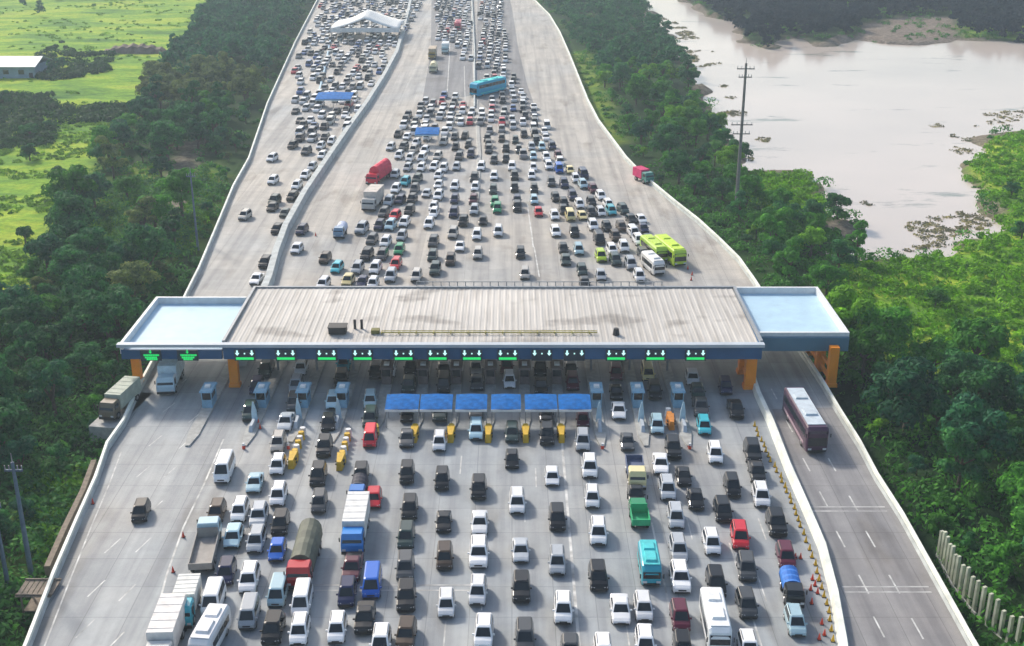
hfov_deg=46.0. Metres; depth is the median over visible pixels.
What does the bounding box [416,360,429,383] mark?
toll booth
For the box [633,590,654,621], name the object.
minivan
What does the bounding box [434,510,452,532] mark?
sedan car
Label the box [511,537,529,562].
sedan car
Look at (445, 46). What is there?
box truck
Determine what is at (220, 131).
broadleaf tree
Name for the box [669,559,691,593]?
off road car
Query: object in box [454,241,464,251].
sedan car
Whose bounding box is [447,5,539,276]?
lane markings
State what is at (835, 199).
broadleaf tree
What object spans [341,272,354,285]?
hatchback car
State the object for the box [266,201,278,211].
hatchback car
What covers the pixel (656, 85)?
broadleaf tree
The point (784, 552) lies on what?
minivan
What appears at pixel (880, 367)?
broadleaf tree
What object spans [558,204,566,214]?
hatchback car
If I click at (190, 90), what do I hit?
broadleaf tree
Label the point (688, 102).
broadleaf tree
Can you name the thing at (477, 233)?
minivan
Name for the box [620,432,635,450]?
sedan car
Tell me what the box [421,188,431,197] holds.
hatchback car
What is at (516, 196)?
minivan
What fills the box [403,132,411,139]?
hatchback car
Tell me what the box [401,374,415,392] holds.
hatchback car
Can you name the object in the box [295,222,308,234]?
minivan
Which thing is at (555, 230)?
minivan
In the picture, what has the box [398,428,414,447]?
sedan car
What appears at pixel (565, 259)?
hatchback car
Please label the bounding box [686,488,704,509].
sedan car
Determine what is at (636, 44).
woodland
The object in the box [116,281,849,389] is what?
toll canopy
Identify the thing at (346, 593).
minivan
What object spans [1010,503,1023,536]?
broadleaf tree
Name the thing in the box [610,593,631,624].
sedan car
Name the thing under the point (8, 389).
broadleaf tree
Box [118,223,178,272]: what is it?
broadleaf tree
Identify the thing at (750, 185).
broadleaf tree
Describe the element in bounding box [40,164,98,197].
broadleaf tree
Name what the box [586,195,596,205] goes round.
minivan
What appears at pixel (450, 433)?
crash cushion
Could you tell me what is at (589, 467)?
minivan
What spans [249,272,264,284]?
sedan car
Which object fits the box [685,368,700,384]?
hatchback car
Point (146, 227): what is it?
broadleaf tree
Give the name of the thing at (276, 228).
minivan
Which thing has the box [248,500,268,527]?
off road car
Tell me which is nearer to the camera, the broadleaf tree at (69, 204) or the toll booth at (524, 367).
the toll booth at (524, 367)
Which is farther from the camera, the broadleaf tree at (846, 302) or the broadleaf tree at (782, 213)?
the broadleaf tree at (782, 213)
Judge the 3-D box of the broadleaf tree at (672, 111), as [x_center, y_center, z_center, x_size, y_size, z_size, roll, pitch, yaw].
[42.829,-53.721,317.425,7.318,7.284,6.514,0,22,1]
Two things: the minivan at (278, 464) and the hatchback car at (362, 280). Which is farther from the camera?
the hatchback car at (362, 280)
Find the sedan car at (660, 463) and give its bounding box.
[652,453,669,474]
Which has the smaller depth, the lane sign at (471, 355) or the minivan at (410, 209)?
the lane sign at (471, 355)
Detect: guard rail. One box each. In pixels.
[23,0,317,645]
[533,0,978,645]
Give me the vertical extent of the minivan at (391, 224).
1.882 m
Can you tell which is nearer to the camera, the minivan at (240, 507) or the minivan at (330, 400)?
the minivan at (240, 507)
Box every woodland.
[18,0,305,72]
[544,0,1023,645]
[703,0,1023,46]
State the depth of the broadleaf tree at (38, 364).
158.22 m
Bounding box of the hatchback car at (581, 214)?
[577,210,587,219]
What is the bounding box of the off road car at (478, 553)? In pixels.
[468,534,489,568]
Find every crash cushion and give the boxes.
[287,426,306,468]
[335,428,351,470]
[411,423,418,442]
[446,423,455,442]
[484,423,492,442]
[521,423,529,442]
[557,423,565,442]
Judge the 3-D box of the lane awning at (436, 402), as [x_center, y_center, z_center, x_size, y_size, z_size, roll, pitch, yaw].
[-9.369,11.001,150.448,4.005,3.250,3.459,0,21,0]
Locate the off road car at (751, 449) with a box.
[743,437,762,461]
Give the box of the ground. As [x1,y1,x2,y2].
[0,0,1023,645]
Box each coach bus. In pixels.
[454,19,461,30]
[468,76,505,95]
[640,234,667,260]
[654,234,688,265]
[782,387,831,451]
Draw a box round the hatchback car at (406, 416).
[399,412,413,421]
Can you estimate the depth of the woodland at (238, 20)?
440.59 m
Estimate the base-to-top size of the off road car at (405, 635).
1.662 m
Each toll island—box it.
[185,362,228,446]
[243,361,287,446]
[288,361,325,442]
[329,360,361,442]
[377,361,397,428]
[412,359,431,427]
[447,359,463,427]
[483,359,496,426]
[519,359,530,426]
[549,359,565,424]
[584,359,606,446]
[622,359,649,446]
[659,361,691,446]
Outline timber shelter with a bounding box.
[15,578,61,620]
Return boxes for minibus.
[188,603,230,645]
[212,449,235,483]
[637,540,664,585]
[641,250,666,274]
[699,587,734,645]
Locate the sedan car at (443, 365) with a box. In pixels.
[436,361,449,377]
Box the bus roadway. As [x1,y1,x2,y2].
[772,407,967,645]
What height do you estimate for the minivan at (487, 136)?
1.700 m
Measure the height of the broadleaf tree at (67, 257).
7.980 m
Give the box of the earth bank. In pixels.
[104,43,166,53]
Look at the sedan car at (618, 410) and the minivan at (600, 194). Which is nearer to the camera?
the sedan car at (618, 410)
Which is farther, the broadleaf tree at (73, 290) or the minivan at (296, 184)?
the minivan at (296, 184)
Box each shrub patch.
[0,0,199,289]
[0,40,128,148]
[11,24,1023,564]
[747,129,1023,374]
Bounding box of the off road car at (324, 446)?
[315,433,332,457]
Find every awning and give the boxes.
[315,92,353,109]
[385,394,419,427]
[415,127,439,141]
[420,394,452,427]
[455,394,486,427]
[491,394,520,422]
[525,394,556,427]
[558,394,590,422]
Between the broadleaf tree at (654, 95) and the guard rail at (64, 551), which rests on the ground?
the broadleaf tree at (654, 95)
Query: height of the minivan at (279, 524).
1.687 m
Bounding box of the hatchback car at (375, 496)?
[367,485,381,508]
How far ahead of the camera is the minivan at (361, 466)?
136.98 m
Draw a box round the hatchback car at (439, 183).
[433,179,443,188]
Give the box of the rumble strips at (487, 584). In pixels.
[313,506,931,592]
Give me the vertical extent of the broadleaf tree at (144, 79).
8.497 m
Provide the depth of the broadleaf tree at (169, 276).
203.33 m
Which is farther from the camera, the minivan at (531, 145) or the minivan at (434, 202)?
the minivan at (531, 145)
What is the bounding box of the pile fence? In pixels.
[936,530,1023,645]
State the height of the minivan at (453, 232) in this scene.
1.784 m
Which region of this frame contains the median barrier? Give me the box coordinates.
[471,0,475,106]
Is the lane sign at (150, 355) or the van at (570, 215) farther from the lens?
the van at (570, 215)
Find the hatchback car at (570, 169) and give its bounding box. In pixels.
[566,165,574,173]
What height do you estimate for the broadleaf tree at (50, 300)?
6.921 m
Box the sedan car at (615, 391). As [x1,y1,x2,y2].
[609,384,623,399]
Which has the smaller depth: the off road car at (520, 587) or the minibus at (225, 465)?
the off road car at (520, 587)
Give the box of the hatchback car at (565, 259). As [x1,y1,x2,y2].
[560,253,571,265]
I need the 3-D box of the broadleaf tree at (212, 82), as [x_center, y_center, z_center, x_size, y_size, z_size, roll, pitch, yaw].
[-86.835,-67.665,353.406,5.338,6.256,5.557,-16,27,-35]
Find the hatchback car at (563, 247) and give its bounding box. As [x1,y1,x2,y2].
[558,242,568,252]
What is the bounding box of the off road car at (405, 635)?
[394,615,416,645]
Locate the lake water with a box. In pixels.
[640,0,1023,260]
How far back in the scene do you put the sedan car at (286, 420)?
149.10 m
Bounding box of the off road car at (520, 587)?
[511,569,531,603]
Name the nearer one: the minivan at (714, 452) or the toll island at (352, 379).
the minivan at (714, 452)
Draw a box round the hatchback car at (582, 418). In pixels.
[576,412,589,426]
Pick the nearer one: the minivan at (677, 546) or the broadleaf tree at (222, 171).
the minivan at (677, 546)
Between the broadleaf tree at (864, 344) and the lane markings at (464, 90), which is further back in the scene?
the lane markings at (464, 90)
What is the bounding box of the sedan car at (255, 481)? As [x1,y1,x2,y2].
[245,472,263,492]
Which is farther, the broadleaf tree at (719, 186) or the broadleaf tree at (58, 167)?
the broadleaf tree at (58, 167)
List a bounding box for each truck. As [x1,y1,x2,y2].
[97,376,141,419]
[146,593,186,645]
[154,359,184,393]
[172,573,201,628]
[188,516,222,571]
[283,518,322,588]
[332,221,347,238]
[339,491,369,554]
[341,552,363,581]
[346,473,368,493]
[353,600,375,634]
[360,184,383,210]
[365,158,391,184]
[428,46,436,58]
[428,60,437,72]
[441,41,448,53]
[533,377,548,393]
[625,455,647,489]
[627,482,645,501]
[627,495,650,527]
[633,166,654,183]
[665,407,675,429]
[692,396,709,416]
[726,399,744,418]
[747,460,766,482]
[779,565,807,607]
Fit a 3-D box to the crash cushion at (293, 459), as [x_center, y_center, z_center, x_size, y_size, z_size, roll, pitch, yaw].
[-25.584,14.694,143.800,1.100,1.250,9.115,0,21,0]
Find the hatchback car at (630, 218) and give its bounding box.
[625,213,636,223]
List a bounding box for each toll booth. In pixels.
[199,382,216,407]
[253,382,270,407]
[295,382,311,407]
[334,382,349,407]
[379,360,393,383]
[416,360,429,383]
[450,360,462,383]
[484,360,496,383]
[518,360,530,383]
[550,360,563,383]
[589,382,603,407]
[630,382,644,407]
[670,382,685,407]
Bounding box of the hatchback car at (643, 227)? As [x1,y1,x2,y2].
[637,222,648,232]
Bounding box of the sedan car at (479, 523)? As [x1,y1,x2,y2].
[470,510,488,534]
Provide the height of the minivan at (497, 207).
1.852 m
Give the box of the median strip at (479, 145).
[475,99,481,199]
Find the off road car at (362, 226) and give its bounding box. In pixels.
[354,220,369,234]
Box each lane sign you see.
[140,350,161,360]
[177,350,198,360]
[234,350,255,360]
[275,350,296,360]
[316,350,336,360]
[352,350,372,360]
[393,350,413,360]
[427,350,447,360]
[461,350,481,360]
[497,350,517,360]
[531,350,551,360]
[564,350,584,360]
[606,350,626,360]
[645,350,665,360]
[685,350,705,360]
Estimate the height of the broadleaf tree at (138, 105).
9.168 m
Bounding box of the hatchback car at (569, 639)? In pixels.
[560,633,579,645]
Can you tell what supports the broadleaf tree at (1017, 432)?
on the ground
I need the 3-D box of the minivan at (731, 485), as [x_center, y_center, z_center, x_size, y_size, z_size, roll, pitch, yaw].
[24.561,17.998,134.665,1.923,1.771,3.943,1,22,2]
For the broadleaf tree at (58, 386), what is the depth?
153.58 m
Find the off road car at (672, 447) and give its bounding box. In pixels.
[664,434,682,459]
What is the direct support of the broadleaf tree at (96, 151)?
on the ground
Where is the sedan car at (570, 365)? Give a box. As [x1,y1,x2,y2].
[564,361,577,375]
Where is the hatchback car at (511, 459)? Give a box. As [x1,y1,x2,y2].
[504,448,519,468]
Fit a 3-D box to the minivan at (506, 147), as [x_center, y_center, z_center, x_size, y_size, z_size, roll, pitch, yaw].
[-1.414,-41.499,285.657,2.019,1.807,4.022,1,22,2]
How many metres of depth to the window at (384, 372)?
160.98 m
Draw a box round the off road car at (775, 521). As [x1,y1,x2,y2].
[765,506,787,536]
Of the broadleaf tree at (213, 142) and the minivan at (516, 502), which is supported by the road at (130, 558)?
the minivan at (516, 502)
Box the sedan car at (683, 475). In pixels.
[675,466,692,485]
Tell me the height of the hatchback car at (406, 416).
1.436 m
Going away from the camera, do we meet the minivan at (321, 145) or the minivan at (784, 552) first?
the minivan at (784, 552)
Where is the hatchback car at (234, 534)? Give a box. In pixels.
[222,522,243,548]
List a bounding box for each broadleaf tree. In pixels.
[0,90,10,101]
[0,281,8,292]
[0,283,33,334]
[0,295,55,336]
[0,353,25,404]
[0,397,26,439]
[0,397,33,465]
[0,435,37,472]
[0,508,20,539]
[1,320,36,369]
[8,496,35,519]
[13,356,48,402]
[15,225,33,243]
[15,257,46,280]
[19,143,39,160]
[23,232,62,276]
[23,322,70,358]
[24,358,76,420]
[29,276,53,293]
[37,282,62,295]
[39,293,69,323]
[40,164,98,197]
[42,120,53,126]
[43,190,99,244]
[44,442,70,464]
[47,245,89,275]
[49,236,67,255]
[50,165,65,180]
[52,312,82,346]
[53,215,90,237]
[54,280,99,330]
[55,265,110,307]
[61,341,103,380]
[63,262,105,294]
[65,226,115,259]
[65,437,79,450]
[70,289,142,338]
[78,173,113,207]
[81,394,103,409]
[85,419,95,430]
[86,125,119,156]
[86,142,110,168]
[87,252,126,283]
[89,384,108,399]
[94,135,129,179]
[100,283,144,332]
[100,358,126,381]
[103,338,120,361]
[105,260,160,296]
[106,241,146,267]
[108,127,127,143]
[108,149,128,169]
[109,118,135,146]
[113,113,138,127]
[113,176,144,198]
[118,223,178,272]
[124,195,157,228]
[125,96,157,117]
[133,145,150,161]
[133,194,174,228]
[134,120,158,147]
[135,75,157,95]
[137,108,165,124]
[140,73,163,103]
[141,60,175,79]
[142,224,151,230]
[145,81,176,108]
[145,120,186,160]
[148,142,169,157]
[148,156,173,176]
[151,281,164,293]
[152,62,170,75]
[154,260,169,275]
[155,72,174,82]
[155,167,204,216]
[157,76,173,100]
[158,105,198,128]
[158,206,183,242]
[163,272,177,285]
[169,79,186,101]
[172,71,183,78]
[174,123,188,149]
[175,77,197,96]
[176,80,203,103]
[181,83,212,96]
[183,117,212,150]
[185,102,207,134]
[187,90,209,99]
[189,54,216,73]
[198,108,230,128]
[200,98,218,130]
[200,201,212,209]
[201,61,225,77]
[205,81,223,92]
[205,96,233,113]
[205,135,225,153]
[206,126,227,144]
[207,81,227,107]
[209,60,230,80]
[215,169,227,180]
[217,51,232,80]
[217,90,235,108]
[221,81,226,90]
[226,71,233,80]
[227,67,262,97]
[228,74,260,100]
[234,131,246,143]
[238,110,249,123]
[593,71,612,87]
[595,63,612,74]
[607,88,618,101]
[608,62,633,89]
[615,57,630,72]
[620,103,634,113]
[622,114,637,130]
[625,81,648,105]
[627,73,647,85]
[629,120,654,144]
[629,145,636,150]
[637,146,647,156]
[638,63,658,79]
[640,80,665,100]
[644,108,659,121]
[644,110,659,135]
[647,132,679,152]
[648,88,664,109]
[653,97,672,115]
[655,59,670,75]
[655,174,664,183]
[656,80,674,91]
[656,116,679,133]
[658,123,684,142]
[660,150,672,161]
[662,149,691,183]
[663,135,679,151]
[664,105,686,121]
[665,91,682,106]
[666,63,680,84]
[672,117,690,133]
[678,69,699,89]
[678,95,691,103]
[679,56,694,69]
[682,99,698,113]
[683,173,707,194]
[684,105,702,122]
[686,90,699,97]
[687,118,708,144]
[688,67,700,73]
[689,160,709,174]
[690,97,707,107]
[690,142,711,162]
[698,113,722,139]
[703,160,715,177]
[708,112,727,127]
[708,178,734,199]
[709,128,734,149]
[713,145,745,164]
[723,162,747,186]
[725,190,747,220]
[726,174,766,206]
[727,138,753,160]
[741,233,755,244]
[746,224,764,239]
[753,206,798,235]
[759,213,789,253]
[761,239,786,264]
[762,187,793,205]
[769,200,805,234]
[771,236,803,278]
[772,264,782,273]
[791,226,826,257]
[795,211,825,228]
[801,198,826,223]
[802,213,832,250]
[808,264,849,295]
[819,260,831,278]
[823,192,851,219]
[825,283,877,356]
[831,239,857,267]
[843,219,868,256]
[844,326,893,376]
[845,302,913,363]
[860,355,952,431]
[866,418,889,434]
[871,361,893,396]
[906,335,962,373]
[908,454,928,475]
[923,398,953,434]
[924,286,950,307]
[928,513,949,532]
[931,356,980,402]
[935,391,1018,473]
[936,426,993,493]
[937,493,958,513]
[941,348,988,371]
[949,316,1011,370]
[951,360,1023,421]
[960,531,980,550]
[982,540,1023,574]
[995,461,1023,511]
[1000,426,1023,461]
[1002,181,1021,196]
[1005,418,1023,443]
[1009,220,1023,238]
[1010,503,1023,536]
[1011,361,1023,402]
[1014,337,1023,363]
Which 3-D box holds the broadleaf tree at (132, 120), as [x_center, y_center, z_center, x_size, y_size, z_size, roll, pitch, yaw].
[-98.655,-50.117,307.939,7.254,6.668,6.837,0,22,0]
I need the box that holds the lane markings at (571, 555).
[44,379,923,645]
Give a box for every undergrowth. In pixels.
[0,0,314,645]
[537,0,1023,645]
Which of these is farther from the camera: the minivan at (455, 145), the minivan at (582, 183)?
the minivan at (455, 145)
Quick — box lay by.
[89,392,151,442]
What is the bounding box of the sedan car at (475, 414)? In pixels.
[469,412,482,418]
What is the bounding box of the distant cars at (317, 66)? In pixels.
[291,0,563,165]
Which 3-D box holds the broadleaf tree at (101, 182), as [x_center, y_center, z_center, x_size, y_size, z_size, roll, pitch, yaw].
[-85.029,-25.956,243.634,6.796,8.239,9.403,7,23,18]
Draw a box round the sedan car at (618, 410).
[611,401,626,419]
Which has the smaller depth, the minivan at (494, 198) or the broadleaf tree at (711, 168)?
the minivan at (494, 198)
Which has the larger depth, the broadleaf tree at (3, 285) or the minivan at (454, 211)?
the minivan at (454, 211)
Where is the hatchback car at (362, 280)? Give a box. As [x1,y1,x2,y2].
[356,275,368,285]
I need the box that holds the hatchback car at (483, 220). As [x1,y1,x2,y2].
[478,215,487,224]
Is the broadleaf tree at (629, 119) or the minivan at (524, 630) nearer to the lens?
the minivan at (524, 630)
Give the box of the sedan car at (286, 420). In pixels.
[276,412,294,431]
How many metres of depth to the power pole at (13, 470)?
120.31 m
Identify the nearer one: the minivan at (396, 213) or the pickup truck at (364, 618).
the pickup truck at (364, 618)
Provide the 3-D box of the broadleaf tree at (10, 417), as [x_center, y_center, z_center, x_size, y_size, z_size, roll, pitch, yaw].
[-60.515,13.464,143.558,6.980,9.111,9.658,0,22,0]
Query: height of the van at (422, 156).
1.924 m
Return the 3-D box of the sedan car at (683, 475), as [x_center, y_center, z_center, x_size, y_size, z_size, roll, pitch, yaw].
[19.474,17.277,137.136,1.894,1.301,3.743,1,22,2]
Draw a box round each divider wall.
[239,0,412,366]
[319,40,330,88]
[752,378,847,645]
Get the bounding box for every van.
[199,576,226,615]
[236,592,260,629]
[265,572,289,607]
[289,577,313,617]
[360,560,382,598]
[361,422,377,447]
[417,151,427,161]
[422,136,431,140]
[436,370,450,392]
[554,161,563,173]
[565,207,575,220]
[578,166,588,178]
[593,229,605,244]
[627,223,638,237]
[641,360,655,380]
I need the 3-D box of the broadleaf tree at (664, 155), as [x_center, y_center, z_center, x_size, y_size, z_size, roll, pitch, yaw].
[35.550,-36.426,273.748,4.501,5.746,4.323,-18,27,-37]
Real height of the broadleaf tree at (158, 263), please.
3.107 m
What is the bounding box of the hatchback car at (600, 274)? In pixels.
[595,268,606,280]
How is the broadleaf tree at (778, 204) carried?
on the ground
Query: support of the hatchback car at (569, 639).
on the road at (130, 558)
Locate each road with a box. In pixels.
[32,0,858,645]
[423,0,538,131]
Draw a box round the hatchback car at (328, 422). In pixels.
[320,412,335,430]
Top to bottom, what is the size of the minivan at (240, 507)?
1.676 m
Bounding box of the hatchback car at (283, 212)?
[279,208,290,216]
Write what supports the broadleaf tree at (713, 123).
on the ground
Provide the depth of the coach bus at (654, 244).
209.87 m
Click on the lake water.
(854, 119)
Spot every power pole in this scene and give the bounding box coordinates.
[0,503,9,585]
[4,453,33,577]
[186,171,198,250]
[731,58,754,214]
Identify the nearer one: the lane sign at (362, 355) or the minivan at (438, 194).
the lane sign at (362, 355)
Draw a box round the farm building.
[0,56,50,78]
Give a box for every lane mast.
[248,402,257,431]
[293,398,301,428]
[335,398,341,428]
[596,402,601,431]
[638,402,644,431]
[679,402,686,431]
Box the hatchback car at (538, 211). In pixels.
[534,206,543,216]
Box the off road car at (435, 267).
[429,260,440,274]
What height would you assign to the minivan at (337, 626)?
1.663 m
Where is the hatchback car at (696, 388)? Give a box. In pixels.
[690,382,705,398]
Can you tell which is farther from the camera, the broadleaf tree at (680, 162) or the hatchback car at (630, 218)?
the broadleaf tree at (680, 162)
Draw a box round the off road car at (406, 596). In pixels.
[395,578,416,612]
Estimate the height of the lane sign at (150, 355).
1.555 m
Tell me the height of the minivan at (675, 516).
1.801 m
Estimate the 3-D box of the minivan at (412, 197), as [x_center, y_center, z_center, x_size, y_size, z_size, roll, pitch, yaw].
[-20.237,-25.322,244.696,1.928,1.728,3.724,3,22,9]
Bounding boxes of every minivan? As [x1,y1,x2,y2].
[130,497,150,522]
[206,497,226,521]
[215,555,236,585]
[229,495,249,521]
[237,560,260,593]
[238,208,251,220]
[241,399,258,420]
[245,524,266,553]
[248,375,264,394]
[257,359,274,376]
[258,254,270,267]
[260,609,285,645]
[266,152,278,161]
[267,174,279,184]
[268,193,281,203]
[268,452,286,474]
[268,480,287,506]
[269,429,286,452]
[270,508,289,535]
[271,222,282,233]
[285,390,301,411]
[286,190,299,200]
[287,140,298,148]
[287,611,310,645]
[288,373,303,391]
[291,179,302,189]
[293,359,308,374]
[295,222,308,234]
[300,169,311,179]
[301,145,311,154]
[307,161,317,170]
[308,460,327,486]
[310,487,327,513]
[316,141,325,149]
[316,275,330,285]
[317,150,327,158]
[318,250,331,263]
[325,389,335,409]
[326,610,347,643]
[327,135,336,144]
[330,260,343,273]
[333,367,348,386]
[336,359,350,370]
[336,575,356,607]
[350,259,364,273]
[352,460,368,475]
[360,246,373,260]
[361,404,378,427]
[362,388,377,408]
[365,232,378,244]
[367,275,379,285]
[368,259,382,274]
[368,360,380,378]
[369,622,391,645]
[373,218,385,230]
[376,247,388,260]
[378,205,389,217]
[379,234,391,246]
[383,194,394,206]
[384,217,397,230]
[384,266,397,281]
[385,359,396,376]
[386,141,395,150]
[389,208,401,219]
[389,256,402,269]
[390,168,399,178]
[390,182,401,193]
[393,242,405,254]
[394,149,404,159]
[394,193,406,204]
[395,549,414,580]
[396,228,407,240]
[396,520,415,548]
[398,141,408,150]
[398,215,410,226]
[398,459,414,483]
[400,175,410,186]
[400,493,418,519]
[403,162,412,171]
[403,359,417,375]
[404,203,415,214]
[405,152,415,161]
[407,192,417,203]
[409,144,418,153]
[409,182,419,192]
[410,267,421,281]
[412,137,420,144]
[412,172,422,182]
[416,161,426,171]
[420,144,429,153]
[423,216,434,228]
[427,234,438,246]
[427,248,437,260]
[428,200,438,210]
[428,206,439,217]
[429,160,439,170]
[431,429,446,451]
[433,150,442,159]
[433,169,443,178]
[433,188,443,200]
[433,465,449,490]
[435,540,453,569]
[436,587,455,617]
[438,162,448,172]
[439,136,448,145]
[445,252,455,265]
[447,225,458,238]
[448,205,458,217]
[449,179,459,190]
[450,193,459,203]
[451,131,458,139]
[452,141,459,150]
[452,161,460,170]
[454,150,463,159]
[458,214,468,226]
[461,130,468,138]
[465,139,471,147]
[466,148,474,157]
[467,573,487,605]
[468,193,478,204]
[468,416,484,439]
[469,171,478,181]
[469,203,478,214]
[469,361,482,374]
[469,473,487,499]
[470,181,479,191]
[471,227,481,239]
[472,612,494,645]
[473,246,482,258]
[476,160,485,170]
[483,133,490,141]
[484,143,492,153]
[488,183,496,193]
[489,170,497,179]
[490,154,497,163]
[490,195,498,206]
[492,201,501,213]
[493,223,503,236]
[498,133,505,141]
[499,361,513,373]
[502,143,509,152]
[502,153,509,162]
[502,369,516,388]
[504,420,519,442]
[507,160,515,170]
[508,486,526,513]
[510,170,518,179]
[510,181,518,191]
[512,135,518,143]
[512,194,521,204]
[512,199,521,211]
[514,616,535,645]
[515,144,521,152]
[515,245,525,258]
[519,265,530,279]
[527,169,535,179]
[528,141,535,150]
[529,151,537,159]
[529,162,536,171]
[530,182,537,192]
[530,194,538,204]
[533,361,547,376]
[538,141,545,150]
[539,421,555,444]
[542,151,550,160]
[544,159,553,169]
[547,175,555,185]
[548,140,556,149]
[548,502,566,530]
[548,544,566,574]
[549,209,559,219]
[550,191,559,201]
[550,224,561,236]
[552,590,573,624]
[559,177,568,187]
[559,196,568,206]
[565,370,579,390]
[567,189,577,199]
[569,223,579,236]
[571,172,580,182]
[573,241,584,254]
[574,197,584,208]
[574,427,591,450]
[576,262,587,275]
[577,178,587,188]
[581,452,598,478]
[584,483,600,508]
[585,205,596,216]
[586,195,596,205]
[587,218,598,230]
[588,182,597,192]
[588,515,608,545]
[588,559,609,591]
[593,632,611,645]
[594,247,606,261]
[595,189,605,199]
[595,205,605,216]
[601,220,611,231]
[602,197,613,206]
[605,203,616,215]
[606,242,617,254]
[609,228,620,240]
[609,251,621,265]
[609,361,623,380]
[615,219,626,231]
[616,202,628,213]
[618,239,629,252]
[624,255,637,269]
[632,232,641,245]
[633,267,645,280]
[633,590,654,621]
[635,623,656,645]
[636,246,647,259]
[647,378,662,398]
[649,413,665,433]
[658,473,677,500]
[667,501,685,528]
[668,532,688,561]
[669,598,691,631]
[672,629,691,645]
[696,414,712,434]
[702,527,721,555]
[705,564,727,596]
[707,440,723,463]
[713,495,733,522]
[718,375,732,394]
[723,471,741,497]
[730,519,750,549]
[735,586,758,618]
[736,550,757,581]
[736,628,757,645]
[751,480,771,507]
[775,540,796,566]
[783,603,807,636]
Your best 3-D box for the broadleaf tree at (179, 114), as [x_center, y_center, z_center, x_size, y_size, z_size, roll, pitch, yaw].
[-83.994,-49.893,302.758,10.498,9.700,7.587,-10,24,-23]
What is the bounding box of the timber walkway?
[44,460,96,577]
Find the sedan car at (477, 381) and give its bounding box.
[469,374,484,390]
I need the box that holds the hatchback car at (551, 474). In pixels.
[544,465,560,485]
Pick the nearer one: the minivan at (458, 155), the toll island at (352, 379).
the toll island at (352, 379)
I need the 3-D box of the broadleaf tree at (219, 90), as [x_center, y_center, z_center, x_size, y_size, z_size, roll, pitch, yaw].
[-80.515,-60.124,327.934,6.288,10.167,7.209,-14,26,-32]
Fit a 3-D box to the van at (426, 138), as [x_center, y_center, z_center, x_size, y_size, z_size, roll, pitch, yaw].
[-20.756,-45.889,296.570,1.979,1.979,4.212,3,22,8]
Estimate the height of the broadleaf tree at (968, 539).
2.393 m
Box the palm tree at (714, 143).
[709,139,724,165]
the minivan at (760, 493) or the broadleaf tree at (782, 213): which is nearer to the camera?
the minivan at (760, 493)
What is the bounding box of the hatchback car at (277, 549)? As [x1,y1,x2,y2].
[267,537,286,561]
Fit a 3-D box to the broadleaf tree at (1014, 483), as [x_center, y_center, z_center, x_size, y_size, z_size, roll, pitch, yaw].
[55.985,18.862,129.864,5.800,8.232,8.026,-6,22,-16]
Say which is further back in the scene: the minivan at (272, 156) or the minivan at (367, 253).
the minivan at (272, 156)
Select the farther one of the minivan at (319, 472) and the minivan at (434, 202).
the minivan at (434, 202)
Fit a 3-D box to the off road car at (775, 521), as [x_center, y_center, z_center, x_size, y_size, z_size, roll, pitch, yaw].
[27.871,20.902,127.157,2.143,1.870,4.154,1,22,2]
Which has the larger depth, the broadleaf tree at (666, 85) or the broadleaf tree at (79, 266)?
the broadleaf tree at (666, 85)
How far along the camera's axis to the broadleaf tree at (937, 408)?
149.80 m
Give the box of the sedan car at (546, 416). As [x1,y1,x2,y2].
[539,412,553,422]
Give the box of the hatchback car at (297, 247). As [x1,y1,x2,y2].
[290,242,303,253]
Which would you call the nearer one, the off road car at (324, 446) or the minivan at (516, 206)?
the off road car at (324, 446)
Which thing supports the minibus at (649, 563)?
on the road at (130, 558)
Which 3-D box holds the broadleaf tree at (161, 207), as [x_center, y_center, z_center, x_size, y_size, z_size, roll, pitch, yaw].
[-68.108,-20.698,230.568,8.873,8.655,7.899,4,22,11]
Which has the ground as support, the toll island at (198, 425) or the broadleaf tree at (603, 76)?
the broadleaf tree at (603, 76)
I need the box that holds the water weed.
[659,17,1023,251]
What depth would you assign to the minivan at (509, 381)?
160.49 m
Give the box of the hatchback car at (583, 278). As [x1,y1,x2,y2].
[579,276,590,285]
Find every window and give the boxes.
[202,389,214,399]
[213,614,228,645]
[228,452,234,469]
[256,390,268,399]
[298,390,309,399]
[337,393,347,399]
[382,370,391,375]
[419,370,426,375]
[452,370,459,375]
[486,370,493,375]
[520,370,528,375]
[553,370,560,375]
[591,393,600,399]
[632,393,642,399]
[642,256,651,268]
[672,393,682,399]
[700,597,706,636]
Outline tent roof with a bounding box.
[330,9,403,39]
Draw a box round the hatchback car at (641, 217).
[635,213,646,223]
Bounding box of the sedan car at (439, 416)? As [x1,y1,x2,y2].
[431,412,446,421]
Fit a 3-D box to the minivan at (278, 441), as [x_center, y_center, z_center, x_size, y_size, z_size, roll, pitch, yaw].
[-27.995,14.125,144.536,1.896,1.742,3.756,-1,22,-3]
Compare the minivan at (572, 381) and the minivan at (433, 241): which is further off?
the minivan at (433, 241)

